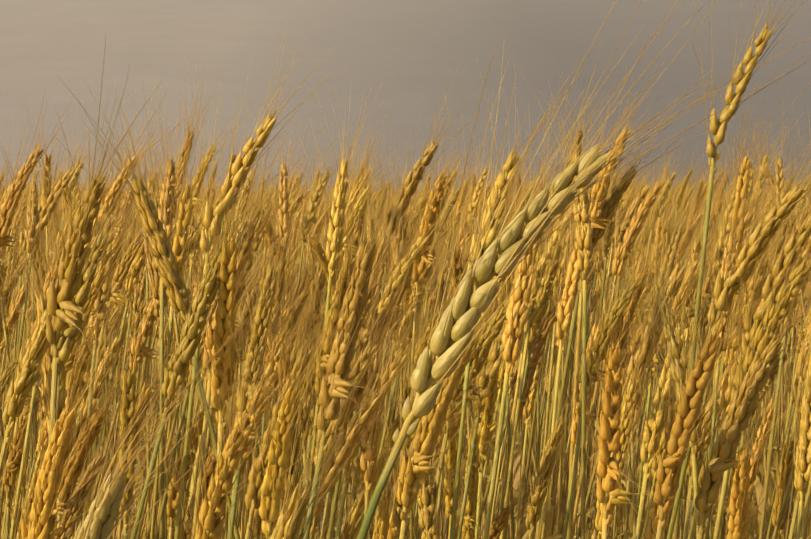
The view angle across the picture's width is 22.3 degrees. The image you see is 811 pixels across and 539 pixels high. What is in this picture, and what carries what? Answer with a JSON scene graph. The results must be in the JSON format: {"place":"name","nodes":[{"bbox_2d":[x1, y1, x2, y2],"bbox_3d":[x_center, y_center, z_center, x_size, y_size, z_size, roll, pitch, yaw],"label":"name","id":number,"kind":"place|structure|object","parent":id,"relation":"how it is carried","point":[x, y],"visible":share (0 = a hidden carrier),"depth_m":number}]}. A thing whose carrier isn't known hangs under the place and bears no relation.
{"place":"outdoors","nodes":[
{"label":"outdoors","id":0,"kind":"place"},
{"bbox_2d":[0,0,810,196],"bbox_3d":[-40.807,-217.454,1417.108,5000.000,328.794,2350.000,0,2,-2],"label":"sky","id":1,"kind":"structure","parent":0,"point":[408,55],"depth_m":417.76},
{"bbox_2d":[3,198,807,538],"bbox_3d":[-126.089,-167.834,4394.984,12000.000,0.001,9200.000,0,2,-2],"label":"ground","id":2,"kind":"structure","parent":0,"point":[453,412],"depth_m":7.18},
{"bbox_2d":[55,309,268,538],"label":"wheat ear","id":3,"kind":"object","parent":2,"relation":"on","point":[101,518],"visible":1,"depth_m":0.54},
{"bbox_2d":[223,315,391,538],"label":"wheat ear","id":4,"kind":"object","parent":2,"relation":"on","point":[290,519],"visible":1,"depth_m":0.62},
{"bbox_2d":[357,0,810,538],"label":"wheat","id":5,"kind":"object","parent":2,"relation":"on","point":[460,317],"visible":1,"depth_m":0.53}
]}

